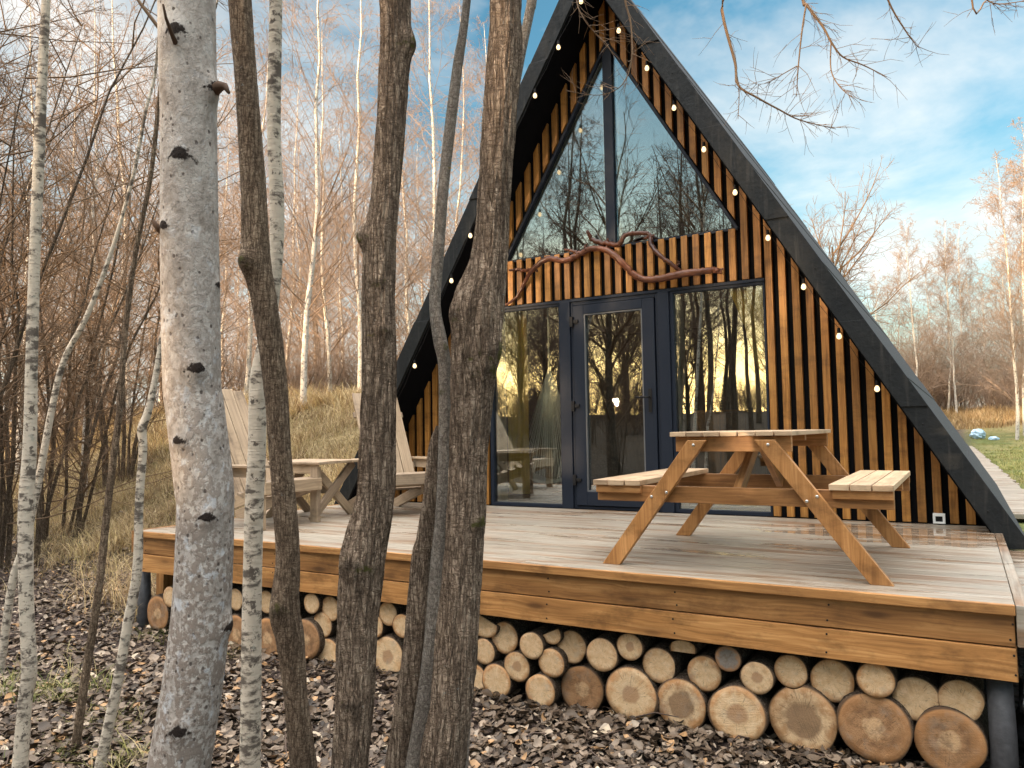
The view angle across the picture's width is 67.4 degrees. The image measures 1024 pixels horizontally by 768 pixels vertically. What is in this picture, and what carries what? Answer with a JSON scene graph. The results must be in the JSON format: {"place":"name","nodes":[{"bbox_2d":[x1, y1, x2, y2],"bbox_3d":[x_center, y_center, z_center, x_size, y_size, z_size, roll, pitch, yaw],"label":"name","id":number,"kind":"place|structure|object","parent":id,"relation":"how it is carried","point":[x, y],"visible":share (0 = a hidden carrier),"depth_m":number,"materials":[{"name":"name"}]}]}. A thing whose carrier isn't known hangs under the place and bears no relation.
{"place":"outdoors","nodes":[
{"label":"outdoors","id":0,"kind":"place"},
{"bbox_2d":[0,399,1023,767],"bbox_3d":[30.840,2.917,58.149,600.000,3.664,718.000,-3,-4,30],"label":"ground","id":1,"kind":"structure","parent":0,"point":[602,465],"depth_m":6.55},
{"bbox_2d":[12,0,50,767],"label":"birch tree","id":2,"kind":"object","parent":1,"relation":"on","point":[25,557],"visible":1,"depth_m":3.43,"materials":[{"name":"white plant"}]},
{"bbox_2d":[0,0,119,476],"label":"birch tree","id":3,"kind":"object","parent":1,"relation":"on","point":[18,455],"visible":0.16,"depth_m":18.18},
{"bbox_2d":[0,31,140,429],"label":"birch tree","id":4,"kind":"object","parent":1,"relation":"on","point":[72,174],"visible":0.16,"depth_m":24.26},
{"bbox_2d":[0,1,157,509],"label":"willow shrub","id":5,"kind":"object","parent":1,"relation":"on","point":[33,115],"visible":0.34,"depth_m":11.95,"materials":[{"name":"brown plant"}]},
{"bbox_2d":[0,80,158,456],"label":"willow shrub","id":6,"kind":"object","parent":1,"relation":"on","point":[111,229],"visible":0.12,"depth_m":18.71,"materials":[{"name":"brown plant"}]},
{"bbox_2d":[0,0,159,496],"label":"willow shrub","id":7,"kind":"object","parent":1,"relation":"on","point":[42,303],"visible":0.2,"depth_m":14.38,"materials":[{"name":"brown plant"}]},
{"bbox_2d":[0,0,228,675],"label":"sapling","id":8,"kind":"object","parent":1,"relation":"on","point":[9,603],"visible":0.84,"depth_m":5.19,"materials":[{"name":"plant"}]},
{"bbox_2d":[70,84,159,751],"bbox_3d":[-1.436,-1.204,3.975,2.285,6.353,1.139,-2,-4,10],"label":"sapling","id":9,"kind":"object","parent":1,"relation":"on","point":[85,676],"visible":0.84,"depth_m":3.89,"materials":[{"name":"brown plant"}]},
{"bbox_2d":[0,0,231,495],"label":"birch tree","id":10,"kind":"object","parent":1,"relation":"on","point":[95,184],"visible":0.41,"depth_m":14.01,"materials":[{"name":"plant"}]},
{"bbox_2d":[0,0,232,525],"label":"willow shrub","id":11,"kind":"object","parent":1,"relation":"on","point":[12,364],"visible":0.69,"depth_m":8.93,"materials":[{"name":"brown plant"}]},
{"bbox_2d":[0,0,234,568],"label":"willow shrub","id":12,"kind":"object","parent":1,"relation":"on","point":[6,503],"visible":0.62,"depth_m":9.76,"materials":[{"name":"brown plant"}]},
{"bbox_2d":[0,0,236,426],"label":"birch tree","id":13,"kind":"object","parent":1,"relation":"on","point":[128,401],"visible":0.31,"depth_m":19.96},
{"bbox_2d":[0,624,240,767],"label":"green tufts","id":14,"kind":"object","parent":1,"relation":"on","point":[60,685],"visible":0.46,"depth_m":4.59,"materials":[{"name":"green plant"}]},
{"bbox_2d":[0,9,269,488],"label":"willow shrub","id":15,"kind":"object","parent":1,"relation":"on","point":[130,470],"visible":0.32,"depth_m":14.23,"materials":[{"name":"brown plant"}]},
{"bbox_2d":[0,0,310,547],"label":"willow shrub","id":16,"kind":"object","parent":1,"relation":"on","point":[80,496],"visible":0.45,"depth_m":11.18,"materials":[{"name":"brown plant"}]},
{"bbox_2d":[94,0,217,767],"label":"sapling","id":17,"kind":"object","parent":1,"relation":"on","point":[115,693],"visible":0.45,"depth_m":3.58,"materials":[{"name":"plant"}]},
{"bbox_2d":[147,593,170,630],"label":"log","id":18,"kind":"object","parent":1,"relation":"on","point":[158,612],"visible":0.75,"depth_m":6.21,"materials":[{"name":"brown wood"}]},
{"bbox_2d":[101,310,254,410],"bbox_3d":[-9.537,-0.637,21.437,5.124,4.014,5.093,0,-4,-10],"label":"bare shrub","id":19,"kind":"object","parent":1,"relation":"on","point":[226,374],"visible":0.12,"depth_m":22.00,"materials":[{"name":"brown plant"}]},
{"bbox_2d":[1,375,361,629],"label":"dry grass","id":20,"kind":"structure","parent":1,"relation":"on","point":[327,399],"depth_m":11.96,"materials":[{"name":"plant"}]},
{"bbox_2d":[72,37,301,402],"bbox_3d":[-11.787,-7.181,27.954,8.052,16.680,8.234,2,-6,-28],"label":"birch tree","id":21,"kind":"object","parent":1,"relation":"on","point":[156,195],"visible":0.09,"depth_m":27.55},
{"bbox_2d":[87,110,290,386],"bbox_3d":[-9.383,-3.423,22.032,5.542,8.582,5.073,-1,-4,5],"label":"willow shrub","id":22,"kind":"object","parent":1,"relation":"on","point":[220,281],"visible":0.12,"depth_m":22.00,"materials":[{"name":"brown plant"}]},
{"bbox_2d":[146,0,233,767],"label":"aspen tree","id":23,"kind":"object","parent":1,"relation":"on","point":[191,87],"visible":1,"depth_m":2.23,"materials":[{"name":"grey plant"}]},
{"bbox_2d":[51,12,346,355],"bbox_3d":[-7.056,-4.834,17.213,6.977,11.564,4.683,2,-7,-38],"label":"birch tree","id":24,"kind":"object","parent":1,"relation":"on","point":[221,258],"visible":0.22,"depth_m":17.55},
{"bbox_2d":[154,1,345,397],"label":"birch tree","id":25,"kind":"object","parent":1,"relation":"on","point":[248,361],"visible":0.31,"depth_m":22.26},
{"bbox_2d":[239,0,283,767],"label":"birch tree","id":26,"kind":"object","parent":1,"relation":"on","point":[250,697],"visible":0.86,"depth_m":2.97,"materials":[{"name":"white plant"}]},
{"bbox_2d":[221,310,321,391],"bbox_3d":[-8.553,-0.509,25.678,5.124,4.014,5.093,-2,-4,21],"label":"bare shrub","id":27,"kind":"object","parent":1,"relation":"on","point":[241,366],"visible":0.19,"depth_m":24.64,"materials":[{"name":"brown plant"}]},
{"bbox_2d":[228,0,317,767],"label":"young tree","id":28,"kind":"object","parent":1,"relation":"on","point":[254,261],"visible":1,"depth_m":2.71,"materials":[{"name":"brown plant"}]},
{"bbox_2d":[217,51,344,353],"bbox_3d":[-8.596,-5.372,26.563,4.711,12.709,6.078,2,-4,-37],"label":"birch tree","id":29,"kind":"object","parent":1,"relation":"on","point":[236,333],"visible":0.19,"depth_m":26.20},
{"bbox_2d":[220,65,361,363],"bbox_3d":[-9.412,-6.057,31.318,8.813,14.606,5.916,1,-4,-6],"label":"birch tree","id":30,"kind":"object","parent":1,"relation":"on","point":[283,159],"visible":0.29,"depth_m":31.48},
{"bbox_2d":[225,312,357,396],"bbox_3d":[-7.473,-0.642,26.378,5.693,4.460,5.659,0,-4,-10],"label":"bare shrub","id":31,"kind":"object","parent":1,"relation":"on","point":[311,373],"visible":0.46,"depth_m":26.56,"materials":[{"name":"brown plant"}]},
{"bbox_2d":[239,201,355,393],"bbox_3d":[-8.248,-3.110,30.248,5.778,8.677,5.207,-3,-4,31],"label":"willow shrub","id":32,"kind":"object","parent":1,"relation":"on","point":[316,316],"visible":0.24,"depth_m":29.97,"materials":[{"name":"brown plant"}]},
{"bbox_2d":[134,0,470,410],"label":"birch tree","id":33,"kind":"object","parent":1,"relation":"on","point":[308,299],"visible":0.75,"depth_m":15.22,"materials":[{"name":"plant"}]},
{"bbox_2d":[302,615,324,660],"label":"log","id":34,"kind":"object","parent":1,"relation":"on","point":[314,639],"visible":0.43,"depth_m":5.29,"materials":[{"name":"brown wood"}]},
{"bbox_2d":[239,319,403,394],"bbox_3d":[-6.821,-0.441,29.414,5.659,4.460,5.693,-2,-4,15],"label":"bare shrub","id":35,"kind":"object","parent":1,"relation":"on","point":[341,359],"visible":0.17,"depth_m":28.44,"materials":[{"name":"brown plant"}]},
{"bbox_2d":[225,12,448,391],"bbox_3d":[-5.922,-6.099,26.399,8.446,13.998,5.669,-2,-3,25],"label":"birch tree","id":36,"kind":"object","parent":1,"relation":"on","point":[326,329],"visible":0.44,"depth_m":26.14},
{"bbox_2d":[218,0,468,391],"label":"birch tree","id":37,"kind":"object","parent":1,"relation":"on","point":[358,292],"visible":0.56,"depth_m":19.09,"materials":[{"name":"plant"}]},
{"bbox_2d":[282,100,417,382],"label":"birch tree","id":38,"kind":"object","parent":1,"relation":"on","point":[336,248],"visible":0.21,"depth_m":37.11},
{"bbox_2d":[331,0,415,767],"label":"furrowed tree","id":39,"kind":"object","parent":1,"relation":"on","point":[363,554],"visible":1,"depth_m":2.45,"materials":[{"name":"brown plant"}]},
{"bbox_2d":[306,30,454,346],"bbox_3d":[-5.014,-7.472,33.677,8.387,17.375,8.577,0,-4,-27],"label":"birch tree","id":40,"kind":"object","parent":1,"relation":"on","point":[407,204],"visible":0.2,"depth_m":33.43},
{"bbox_2d":[376,631,403,676],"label":"log","id":41,"kind":"object","parent":1,"relation":"on","point":[389,651],"visible":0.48,"depth_m":5.01,"materials":[{"name":"beige wood"}]},
{"bbox_2d":[337,35,462,348],"bbox_3d":[-3.692,-6.019,27.523,5.140,13.869,6.656,0,-4,-12],"label":"birch tree","id":42,"kind":"object","parent":1,"relation":"on","point":[408,319],"visible":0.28,"depth_m":27.30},
{"bbox_2d":[320,0,484,319],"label":"birch tree","id":43,"kind":"object","parent":1,"relation":"on","point":[434,177],"visible":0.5,"depth_m":21.74,"materials":[{"name":"plant"}]},
{"bbox_2d":[384,426,438,767],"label":"dead trunk","id":44,"kind":"object","parent":1,"relation":"on","point":[405,702],"visible":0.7,"depth_m":2.59,"materials":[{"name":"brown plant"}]},
{"bbox_2d":[405,0,470,767],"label":"young tree","id":45,"kind":"object","parent":1,"relation":"on","point":[423,699],"visible":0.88,"depth_m":2.56,"materials":[{"name":"brown plant"}]},
{"bbox_2d":[396,3,487,320],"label":"birch tree","id":46,"kind":"object","parent":1,"relation":"on","point":[460,168],"visible":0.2,"depth_m":30.64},
{"bbox_2d":[401,11,489,301],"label":"birch tree","id":47,"kind":"object","parent":1,"relation":"on","point":[467,141],"visible":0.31,"depth_m":24.45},
{"bbox_2d":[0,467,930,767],"bbox_3d":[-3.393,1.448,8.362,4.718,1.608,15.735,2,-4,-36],"label":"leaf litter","id":48,"kind":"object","parent":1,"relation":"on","point":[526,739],"visible":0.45,"depth_m":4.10,"materials":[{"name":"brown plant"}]},
{"bbox_2d":[837,685,915,763],"bbox_3d":[1.811,1.591,3.776,0.331,0.329,0.554,-3,-4,30],"label":"log","id":49,"kind":"object","parent":48,"relation":"on","point":[875,729],"visible":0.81,"depth_m":3.54,"materials":[{"name":"brown wood"}]},
{"bbox_2d":[856,663,901,697],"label":"log","id":50,"kind":"object","parent":49,"relation":"on","point":[877,681],"visible":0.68,"depth_m":3.53,"materials":[{"name":"beige wood"}]},
{"bbox_2d":[474,660,488,690],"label":"log","id":51,"kind":"object","parent":1,"relation":"on","point":[478,684],"visible":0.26,"depth_m":4.65,"materials":[{"name":"wood"}]},
{"bbox_2d":[477,637,505,664],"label":"log","id":52,"kind":"object","parent":51,"relation":"on","point":[489,652],"visible":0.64,"depth_m":4.62,"materials":[{"name":"wood"}]},
{"bbox_2d":[465,0,536,767],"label":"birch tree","id":53,"kind":"object","parent":1,"relation":"on","point":[530,8],"visible":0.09,"depth_m":3.33,"materials":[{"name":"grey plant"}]},
{"bbox_2d":[482,657,526,696],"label":"log","id":54,"kind":"object","parent":1,"relation":"on","point":[495,676],"visible":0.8,"depth_m":4.58,"materials":[{"name":"beige wood"}]},
{"bbox_2d":[504,649,540,681],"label":"log","id":55,"kind":"object","parent":54,"relation":"on","point":[519,666],"visible":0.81,"depth_m":4.51,"materials":[{"name":"beige wood"}]},
{"bbox_2d":[491,618,544,654],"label":"log","id":56,"kind":"object","parent":55,"relation":"on","point":[506,638],"visible":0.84,"depth_m":4.60,"materials":[{"name":"beige wood"}]},
{"bbox_2d":[525,671,562,706],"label":"log","id":57,"kind":"object","parent":1,"relation":"on","point":[541,688],"visible":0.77,"depth_m":4.39,"materials":[{"name":"brown wood"}]},
{"bbox_2d":[538,644,572,676],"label":"log","id":58,"kind":"object","parent":57,"relation":"on","point":[553,661],"visible":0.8,"depth_m":4.38,"materials":[{"name":"brown wood"}]},
{"bbox_2d":[519,623,560,659],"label":"log","id":59,"kind":"object","parent":58,"relation":"on","point":[533,644],"visible":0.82,"depth_m":4.44,"materials":[{"name":"brown wood"}]},
{"bbox_2d":[131,502,1023,767],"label":"wooden deck","id":60,"kind":"structure","parent":1,"relation":"on","point":[955,583],"depth_m":4.20,"materials":[{"name":"brown wood"}]},
{"bbox_2d":[222,389,327,530],"bbox_3d":[-2.260,0.632,6.697,1.054,1.215,0.740,-3,-4,30],"label":"garden armchair","id":61,"kind":"object","parent":60,"relation":"on","point":[236,407],"visible":0.5,"depth_m":6.72,"materials":[{"name":"brown wood"}]},
{"bbox_2d":[266,459,357,519],"bbox_3d":[-1.918,0.995,7.255,0.780,0.546,0.634,-3,-4,30],"label":"side table","id":62,"kind":"object","parent":60,"relation":"on","point":[329,489],"visible":0.38,"depth_m":7.16,"materials":[{"name":"brown wood"}]},
{"bbox_2d":[348,393,426,506],"bbox_3d":[-1.177,0.668,7.560,0.740,1.215,1.054,1,-4,-34],"label":"garden armchair","id":63,"kind":"object","parent":60,"relation":"on","point":[408,477],"visible":0.23,"depth_m":7.71,"materials":[{"name":"brown wood"}]},
{"bbox_2d":[334,0,1023,549],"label":"frame cabin","id":64,"kind":"object","parent":60,"relation":"on","point":[640,370],"visible":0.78,"depth_m":7.49,"materials":[{"name":"wood"}]},
{"bbox_2d":[504,311,529,493],"bbox_3d":[0.045,0.194,8.223,0.286,1.950,0.083,-3,-4,30],"label":"curtain","id":65,"kind":"object","parent":64,"relation":"hanging from","point":[517,389],"visible":0.99,"depth_m":8.20,"materials":[{"name":"fabric"}]},
{"bbox_2d":[490,303,562,507],"bbox_3d":[0.194,0.231,7.934,0.842,2.032,0.240,-3,-4,30],"label":"window","id":66,"kind":"structure","parent":64,"relation":"in","point":[499,494],"depth_m":8.06,"materials":[{"name":"black glass"}]},
{"bbox_2d":[529,308,561,483],"bbox_3d":[0.402,0.087,8.261,0.860,1.944,0.286,-3,-4,30],"label":"chair","id":67,"kind":"object","parent":64,"relation":"hanging from","point":[549,394],"visible":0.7,"depth_m":8.24,"materials":[{"name":"fabric"}]},
{"bbox_2d":[505,230,723,305],"bbox_3d":[0.888,-1.181,7.372,2.274,0.662,0.122,-3,-4,30],"label":"driftwood branch","id":68,"kind":"object","parent":64,"relation":"attached to","point":[625,266],"visible":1,"depth_m":7.23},
{"bbox_2d":[569,298,659,507],"bbox_3d":[0.966,0.187,7.327,0.863,1.953,0.149,-3,-4,30],"label":"door","id":69,"kind":"structure","parent":64,"relation":"in","point":[585,496],"depth_m":7.37,"materials":[{"name":"black metal"}]},
{"bbox_2d":[508,41,738,260],"bbox_3d":[1.038,-2.340,7.607,2.471,2.055,0.320,-3,-4,30],"label":"gable window","id":70,"kind":"structure","parent":64,"relation":"in","point":[579,127],"depth_m":7.61,"materials":[{"name":"black glass"}]},
{"bbox_2d":[669,281,773,516],"bbox_3d":[1.902,0.142,6.936,0.859,2.032,0.240,-3,-4,30],"label":"window","id":71,"kind":"structure","parent":64,"relation":"in","point":[675,300],"depth_m":7.06,"materials":[{"name":"black glass"}]},
{"bbox_2d":[693,409,755,487],"bbox_3d":[2.604,0.798,9.354,0.660,0.960,0.465,-3,-4,30],"label":"desk","id":72,"kind":"object","parent":64,"relation":"on","point":[722,420],"visible":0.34,"depth_m":9.21,"materials":[{"name":"brown wood"}]},
{"bbox_2d":[728,286,766,405],"bbox_3d":[2.137,-0.344,6.871,0.385,1.091,0.083,-3,-4,30],"label":"curtain","id":73,"kind":"object","parent":64,"relation":"hanging from","point":[748,301],"visible":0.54,"depth_m":6.86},
{"bbox_2d":[617,23,879,391],"bbox_3d":[1.887,-1.635,6.480,2.067,3.486,0.040,-3,-4,30],"label":"string light","id":74,"kind":"object","parent":64,"relation":"hanging from","point":[838,336],"visible":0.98,"depth_m":6.38,"materials":[{"name":"white glass"}]},
{"bbox_2d":[593,429,910,586],"bbox_3d":[1.487,0.654,4.636,1.570,0.746,1.368,-3,-4,30],"label":"picnic table","id":75,"kind":"object","parent":60,"relation":"on","point":[870,494],"visible":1,"depth_m":4.20,"materials":[{"name":"brown wood"}]},
{"bbox_2d":[1015,674,1023,767],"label":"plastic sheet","id":76,"kind":"object","parent":60,"relation":"hanging from","point":[1019,711],"visible":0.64,"depth_m":3.41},
{"bbox_2d":[561,658,628,709],"bbox_3d":[0.524,1.728,4.577,0.293,0.296,0.555,-3,-4,30],"label":"log","id":77,"kind":"object","parent":1,"relation":"on","point":[583,682],"visible":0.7,"depth_m":4.33,"materials":[{"name":"wood"}]},
{"bbox_2d":[557,626,605,663],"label":"log","id":78,"kind":"object","parent":77,"relation":"on","point":[574,643],"visible":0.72,"depth_m":4.38,"materials":[{"name":"wood"}]},
{"bbox_2d":[605,655,660,720],"bbox_3d":[0.785,1.688,4.372,0.316,0.300,0.552,-3,-4,30],"label":"log","id":79,"kind":"object","parent":1,"relation":"on","point":[631,688],"visible":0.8,"depth_m":4.14,"materials":[{"name":"wood"}]},
{"bbox_2d":[586,630,624,671],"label":"log","id":80,"kind":"object","parent":79,"relation":"on","point":[603,654],"visible":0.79,"depth_m":4.23,"materials":[{"name":"beige wood"}]},
{"bbox_2d":[617,633,663,660],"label":"log","id":81,"kind":"object","parent":79,"relation":"on","point":[631,647],"visible":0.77,"depth_m":4.15,"materials":[{"name":"beige wood"}]},
{"bbox_2d":[657,666,718,730],"bbox_3d":[1.026,1.685,4.246,0.281,0.289,0.553,-3,-4,30],"label":"log","id":82,"kind":"object","parent":1,"relation":"on","point":[683,696],"visible":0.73,"depth_m":4.01,"materials":[{"name":"wood"}]},
{"bbox_2d":[643,638,708,683],"bbox_3d":[0.930,1.504,4.320,0.183,0.202,0.559,-3,-4,33],"label":"log","id":83,"kind":"object","parent":82,"relation":"on","point":[662,662],"visible":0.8,"depth_m":4.10,"materials":[{"name":"beige wood"}]},
{"bbox_2d":[418,0,1023,767],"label":"furrowed tree","id":84,"kind":"object","parent":1,"relation":"on","point":[476,312],"visible":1,"depth_m":2.42,"materials":[{"name":"brown plant"}]},
{"bbox_2d":[707,659,782,741],"bbox_3d":[1.262,1.663,4.078,0.305,0.292,0.552,-3,-4,30],"label":"log","id":85,"kind":"object","parent":1,"relation":"on","point":[736,707],"visible":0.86,"depth_m":3.85,"materials":[{"name":"beige wood"}]},
{"bbox_2d":[687,644,748,691],"bbox_3d":[1.139,1.526,4.211,0.189,0.218,0.554,-3,-4,30],"label":"log","id":86,"kind":"object","parent":85,"relation":"on","point":[706,673],"visible":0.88,"depth_m":3.98,"materials":[{"name":"beige wood"}]},
{"bbox_2d":[715,645,754,671],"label":"log","id":87,"kind":"object","parent":86,"relation":"on","point":[730,658],"visible":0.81,"depth_m":3.89,"materials":[{"name":"wood"}]},
{"bbox_2d":[740,650,782,694],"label":"log","id":88,"kind":"object","parent":85,"relation":"on","point":[757,675],"visible":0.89,"depth_m":3.81,"materials":[{"name":"beige wood"}]},
{"bbox_2d":[768,679,838,755],"bbox_3d":[1.551,1.649,3.955,0.336,0.361,0.555,-3,-4,30],"label":"log","id":89,"kind":"object","parent":1,"relation":"on","point":[805,715],"visible":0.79,"depth_m":3.72,"materials":[{"name":"beige wood"}]},
{"bbox_2d":[774,653,819,688],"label":"log","id":90,"kind":"object","parent":89,"relation":"on","point":[792,671],"visible":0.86,"depth_m":3.76,"materials":[{"name":"wood"}]},
{"bbox_2d":[810,658,860,702],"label":"log","id":91,"kind":"object","parent":89,"relation":"on","point":[832,680],"visible":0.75,"depth_m":3.67,"materials":[{"name":"wood"}]},
{"bbox_2d":[789,154,952,353],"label":"bare tree","id":92,"kind":"object","parent":1,"relation":"on","point":[833,253],"visible":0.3,"depth_m":29.66,"materials":[{"name":"brown plant"}]},
{"bbox_2d":[867,213,975,394],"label":"birch tree","id":93,"kind":"object","parent":1,"relation":"on","point":[916,364],"visible":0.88,"depth_m":47.41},
{"bbox_2d":[894,228,1004,410],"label":"birch tree","id":94,"kind":"object","parent":1,"relation":"on","point":[948,339],"visible":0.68,"depth_m":52.06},
{"bbox_2d":[914,702,988,767],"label":"log","id":95,"kind":"object","parent":1,"relation":"on","point":[947,737],"visible":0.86,"depth_m":3.41,"materials":[{"name":"brown wood"}]},
{"bbox_2d":[892,668,938,720],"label":"log","id":96,"kind":"object","parent":95,"relation":"on","point":[915,693],"visible":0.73,"depth_m":3.51,"materials":[{"name":"wood"}]},
{"bbox_2d":[938,673,985,720],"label":"log","id":97,"kind":"object","parent":95,"relation":"on","point":[964,694],"visible":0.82,"depth_m":3.41,"materials":[{"name":"wood"}]},
{"bbox_2d":[905,219,1005,412],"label":"birch tree","id":98,"kind":"object","parent":1,"relation":"on","point":[949,318],"visible":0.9,"depth_m":50.46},
{"bbox_2d":[902,344,1021,411],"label":"bare shrub","id":99,"kind":"object","parent":1,"relation":"on","point":[944,397],"visible":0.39,"depth_m":52.70,"materials":[{"name":"brown plant"}]},
{"bbox_2d":[921,221,1019,411],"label":"birch tree","id":100,"kind":"object","parent":1,"relation":"on","point":[960,316],"visible":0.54,"depth_m":54.63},
{"bbox_2d":[929,149,1023,439],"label":"birch tree","id":101,"kind":"object","parent":1,"relation":"on","point":[1013,343],"visible":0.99,"depth_m":33.29,"materials":[{"name":"plant"}]},
{"bbox_2d":[937,255,1022,408],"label":"birch tree","id":102,"kind":"object","parent":1,"relation":"on","point":[977,318],"visible":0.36,"depth_m":56.14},
{"bbox_2d":[938,154,1023,435],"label":"birch tree","id":103,"kind":"object","parent":1,"relation":"on","point":[1022,249],"visible":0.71,"depth_m":35.58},
{"bbox_2d":[941,403,1023,488],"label":"meadow grass","id":104,"kind":"structure","parent":1,"relation":"on","point":[973,418],"depth_m":40.59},
{"bbox_2d":[947,357,1022,411],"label":"bare shrub","id":105,"kind":"object","parent":1,"relation":"on","point":[996,399],"visible":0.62,"depth_m":51.02,"materials":[{"name":"brown plant"}]},
{"bbox_2d":[955,117,1023,372],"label":"birch tree","id":106,"kind":"object","parent":1,"relation":"on","point":[1013,193],"visible":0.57,"depth_m":37.05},
{"bbox_2d":[969,446,1023,518],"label":"boardwalk","id":107,"kind":"structure","parent":1,"relation":"on","point":[1012,491],"depth_m":10.78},
{"bbox_2d":[0,0,1023,420],"label":"sky","id":108,"kind":"structure","parent":0,"point":[957,107],"materials":[{"name":"blue"}]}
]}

